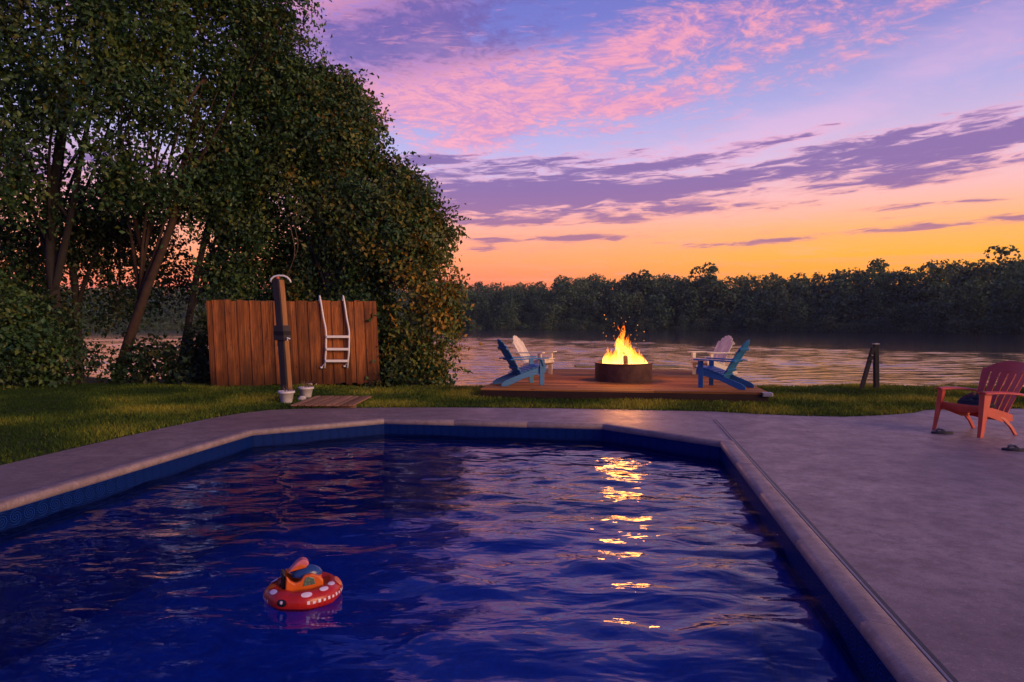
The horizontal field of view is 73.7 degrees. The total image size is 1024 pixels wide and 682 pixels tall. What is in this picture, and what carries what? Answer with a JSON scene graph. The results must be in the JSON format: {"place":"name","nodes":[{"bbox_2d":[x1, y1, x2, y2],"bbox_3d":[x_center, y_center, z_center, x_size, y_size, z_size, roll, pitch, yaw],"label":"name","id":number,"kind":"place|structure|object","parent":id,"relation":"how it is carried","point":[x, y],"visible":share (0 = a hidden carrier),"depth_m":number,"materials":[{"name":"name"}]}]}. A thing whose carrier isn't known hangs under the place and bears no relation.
{"place":"outdoors","nodes":[
{"label":"outdoors","id":0,"kind":"place"},
{"bbox_2d":[0,407,1023,681],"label":"patio","id":1,"kind":"structure","parent":0,"point":[916,521],"depth_m":5.95,"materials":[{"name":"concrete"}]},
{"bbox_2d":[0,418,946,681],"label":"pool coping","id":2,"kind":"object","parent":1,"relation":"on","point":[898,652],"visible":1,"depth_m":5.31,"materials":[{"name":"concrete"}]},
{"bbox_2d":[713,419,958,681],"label":"joint strip","id":3,"kind":"object","parent":1,"relation":"on","point":[939,666],"visible":0.99,"depth_m":3.60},
{"bbox_2d":[931,428,953,433],"bbox_3d":[5.397,1.126,8.563,0.270,0.064,0.111,0,2,4],"label":"flip flop","id":4,"kind":"object","parent":1,"relation":"on","point":[942,431],"visible":1,"depth_m":8.53,"materials":[{"name":"rubber"}]},
{"bbox_2d":[932,361,1023,437],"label":"plastic chair","id":5,"kind":"object","parent":1,"relation":"on","point":[983,411],"visible":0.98,"depth_m":8.65,"materials":[{"name":"red plastic"}]},
{"bbox_2d":[957,392,995,407],"bbox_3d":[5.836,0.737,8.645,0.378,0.167,0.465,0,2,-15],"label":"clothes heap","id":6,"kind":"object","parent":5,"relation":"on","point":[971,398],"visible":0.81,"depth_m":8.59,"materials":[{"name":"fabric"}]},
{"bbox_2d":[1001,444,1023,450],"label":"flip flop","id":7,"kind":"object","parent":1,"relation":"on","point":[1010,447],"visible":1,"depth_m":7.41,"materials":[{"name":"rubber"}]},
{"bbox_2d":[0,306,1023,464],"bbox_3d":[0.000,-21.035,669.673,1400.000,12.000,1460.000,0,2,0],"label":"ground","id":8,"kind":"structure","parent":0,"point":[92,380],"depth_m":11.56,"materials":[{"name":"green plant"}]},
{"bbox_2d":[0,247,84,389],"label":"shrub","id":9,"kind":"object","parent":8,"relation":"on","point":[23,337],"visible":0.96,"depth_m":14.38,"materials":[{"name":"green plant"}]},
{"bbox_2d":[15,285,121,387],"bbox_3d":[-10.080,0.047,15.281,2.412,2.631,2.256,0,2,15],"label":"shrub","id":10,"kind":"object","parent":8,"relation":"on","point":[76,358],"visible":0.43,"depth_m":15.33,"materials":[{"name":"green plant"}]},
{"bbox_2d":[0,0,227,380],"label":"tree","id":11,"kind":"object","parent":8,"relation":"on","point":[62,105],"visible":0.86,"depth_m":14.37,"materials":[{"name":"green plant"}]},
{"bbox_2d":[0,145,261,376],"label":"tree","id":12,"kind":"object","parent":8,"relation":"on","point":[92,241],"visible":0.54,"depth_m":16.96,"materials":[{"name":"green plant"}]},
{"bbox_2d":[101,330,182,383],"bbox_3d":[-8.527,0.706,15.893,1.936,1.935,2.082,0,2,0],"label":"shrub","id":13,"kind":"object","parent":8,"relation":"on","point":[143,362],"visible":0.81,"depth_m":15.56,"materials":[{"name":"green plant"}]},
{"bbox_2d":[134,308,210,384],"bbox_3d":[-7.182,0.460,15.731,1.850,2.575,2.126,1,2,20],"label":"shrub","id":14,"kind":"object","parent":8,"relation":"on","point":[191,365],"visible":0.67,"depth_m":15.35,"materials":[{"name":"green plant"}]},
{"bbox_2d":[52,0,335,381],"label":"tree","id":15,"kind":"object","parent":8,"relation":"on","point":[180,52],"visible":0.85,"depth_m":15.17,"materials":[{"name":"green plant"}]},
{"bbox_2d":[134,37,348,375],"bbox_3d":[-6.222,-3.032,16.245,5.338,8.174,3.117,0,2,0],"label":"tree","id":16,"kind":"object","parent":8,"relation":"on","point":[234,287],"visible":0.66,"depth_m":15.78,"materials":[{"name":"green plant"}]},
{"bbox_2d":[269,275,292,389],"bbox_3d":[-4.080,-0.011,12.184,0.411,2.336,0.227,0,2,16],"label":"outdoor shower","id":17,"kind":"object","parent":8,"relation":"on","point":[282,333],"visible":0.88,"depth_m":12.13,"materials":[{"name":"brown wood"}]},
{"bbox_2d":[278,386,294,403],"bbox_3d":[-3.870,0.911,11.738,0.301,0.319,0.285,0,2,0],"label":"flower pot","id":18,"kind":"object","parent":8,"relation":"on","point":[285,395],"visible":0.94,"depth_m":11.65,"materials":[{"name":"white ceramic"}]},
{"bbox_2d":[206,300,379,385],"bbox_3d":[-4.743,0.142,14.983,3.617,2.077,0.176,0,2,-14],"label":"wooden fence","id":19,"kind":"object","parent":8,"relation":"on","point":[243,346],"visible":0.88,"depth_m":14.90,"materials":[{"name":"brown wood"}]},
{"bbox_2d":[319,295,349,367],"bbox_3d":[-3.929,-0.207,15.104,0.673,1.616,0.274,0,2,-14],"label":"pool ladder","id":20,"kind":"object","parent":19,"relation":"attached to","point":[336,336],"visible":1,"depth_m":15.00,"materials":[{"name":"white metal"}]},
{"bbox_2d":[298,396,305,400],"bbox_3d":[-3.730,1.014,12.118,0.146,0.092,0.148,0,2,0],"label":"stone","id":21,"kind":"object","parent":8,"relation":"on","point":[302,397],"visible":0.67,"depth_m":12.06,"materials":[{"name":"white stone"}]},
{"bbox_2d":[298,379,313,397],"bbox_3d":[-3.772,0.877,12.506,0.281,0.343,0.288,0,2,0],"label":"flower pot","id":22,"kind":"object","parent":8,"relation":"on","point":[306,390],"visible":0.88,"depth_m":12.42,"materials":[{"name":"white ceramic"}]},
{"bbox_2d":[291,396,371,407],"bbox_3d":[-3.058,1.040,11.703,1.037,0.059,1.389,0,2,1],"label":"wooden duckboard","id":23,"kind":"object","parent":8,"relation":"on","point":[335,401],"visible":0.99,"depth_m":11.47,"materials":[{"name":"brown wood"}]},
{"bbox_2d":[199,0,482,386],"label":"vine covered tree","id":24,"kind":"object","parent":8,"relation":"on","point":[372,231],"visible":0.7,"depth_m":15.69,"materials":[{"name":"green plant"}]},
{"bbox_2d":[286,226,297,275],"bbox_3d":[-4.785,-1.972,14.890,0.271,1.098,0.135,0,2,0],"label":"hanging vine","id":25,"kind":"object","parent":24,"relation":"hanging from","point":[294,247],"visible":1,"depth_m":14.86,"materials":[{"name":"green plant"}]},
{"bbox_2d":[0,424,896,681],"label":"pool liner","id":26,"kind":"object","parent":8,"relation":"in","point":[159,582],"visible":1,"depth_m":6.61,"materials":[{"name":"plastic"}]},
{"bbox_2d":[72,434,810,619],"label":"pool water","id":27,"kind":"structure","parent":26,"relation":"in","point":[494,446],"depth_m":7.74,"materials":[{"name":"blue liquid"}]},
{"bbox_2d":[263,557,342,611],"bbox_3d":[-1.222,1.396,4.000,0.447,0.251,0.429,-1,2,-20],"label":"pool float","id":28,"kind":"object","parent":27,"relation":"on","point":[304,586],"visible":1,"depth_m":3.91,"materials":[{"name":"red plastic"}]},
{"bbox_2d":[1,257,1023,333],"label":"woods","id":29,"kind":"object","parent":8,"relation":"on","point":[990,297],"visible":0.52,"depth_m":174.24,"materials":[{"name":"green plant"}]},
{"bbox_2d":[480,369,772,402],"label":"fire deck","id":30,"kind":"structure","parent":8,"relation":"on","point":[677,385],"depth_m":12.54,"materials":[{"name":"brown wood"}]},
{"bbox_2d":[493,339,548,385],"bbox_3d":[0.162,0.401,13.329,0.958,0.900,0.734,-1,2,-20],"label":"adirondack chair","id":31,"kind":"object","parent":30,"relation":"on","point":[531,369],"visible":1,"depth_m":13.18,"materials":[{"name":"blue paint"}]},
{"bbox_2d":[508,335,556,375],"bbox_3d":[0.456,0.326,15.816,0.968,0.909,0.742,1,2,28],"label":"adirondack chair","id":32,"kind":"object","parent":30,"relation":"on","point":[519,345],"visible":0.66,"depth_m":15.85,"materials":[{"name":"white paint"}]},
{"bbox_2d":[594,361,652,382],"bbox_3d":[2.324,0.636,14.234,1.212,0.379,1.212,0,2,0],"label":"fire pit","id":33,"kind":"object","parent":30,"relation":"on","point":[624,373],"visible":0.77,"depth_m":13.72,"materials":[{"name":"metal"}]},
{"bbox_2d":[602,314,646,363],"bbox_3d":[2.324,0.073,14.219,1.100,1.257,1.094,0,2,0],"label":"campfire","id":34,"kind":"object","parent":33,"relation":"in","point":[623,354],"visible":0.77,"depth_m":14.10,"materials":[{"name":"yellow"}]},
{"bbox_2d":[574,365,678,367],"bbox_3d":[2.554,0.667,15.325,2.280,0.252,0.390,0,2,1],"label":"bench","id":35,"kind":"object","parent":30,"relation":"on","point":[653,366],"visible":0.42,"depth_m":15.14,"materials":[{"name":"brown wood"}]},
{"bbox_2d":[688,335,737,374],"bbox_3d":[4.677,0.326,15.815,0.968,0.909,0.742,-1,2,-27],"label":"adirondack chair","id":36,"kind":"object","parent":30,"relation":"on","point":[722,349],"visible":0.69,"depth_m":15.86,"materials":[{"name":"white paint"}]},
{"bbox_2d":[693,340,753,389],"bbox_3d":[3.954,0.418,12.729,0.958,0.900,0.735,1,2,36],"label":"adirondack chair","id":37,"kind":"object","parent":30,"relation":"on","point":[711,371],"visible":1,"depth_m":12.66,"materials":[{"name":"blue paint"}]},
{"bbox_2d":[627,269,659,313],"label":"tree","id":38,"kind":"object","parent":8,"relation":"on","point":[649,287],"visible":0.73,"depth_m":196.33,"materials":[{"name":"green plant"}]},
{"bbox_2d":[688,262,730,316],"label":"tree","id":39,"kind":"object","parent":8,"relation":"on","point":[712,270],"visible":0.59,"depth_m":188.85,"materials":[{"name":"green plant"}]},
{"bbox_2d":[859,343,879,389],"bbox_3d":[7.395,0.776,14.131,0.436,1.456,0.142,0,2,0],"label":"mooring post","id":40,"kind":"object","parent":8,"relation":"on","point":[874,353],"visible":0.81,"depth_m":14.10,"materials":[{"name":"brown wood"}]},
{"bbox_2d":[866,258,889,289],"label":"tree","id":41,"kind":"object","parent":8,"relation":"on","point":[877,265],"visible":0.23,"depth_m":177.44,"materials":[{"name":"green plant"}]},
{"bbox_2d":[983,245,1023,274],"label":"tree","id":42,"kind":"object","parent":8,"relation":"on","point":[1001,251],"visible":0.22,"depth_m":164.33,"materials":[{"name":"green plant"}]},
{"bbox_2d":[0,0,1023,317],"label":"sky","id":43,"kind":"structure","parent":0,"point":[613,139],"materials":[{"name":"purple"}]},
{"bbox_2d":[7,329,1023,386],"bbox_3d":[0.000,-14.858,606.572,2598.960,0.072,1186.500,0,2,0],"label":"lake water","id":44,"kind":"structure","parent":0,"point":[791,358],"depth_m":50.52,"materials":[{"name":"black liquid"}]}
]}

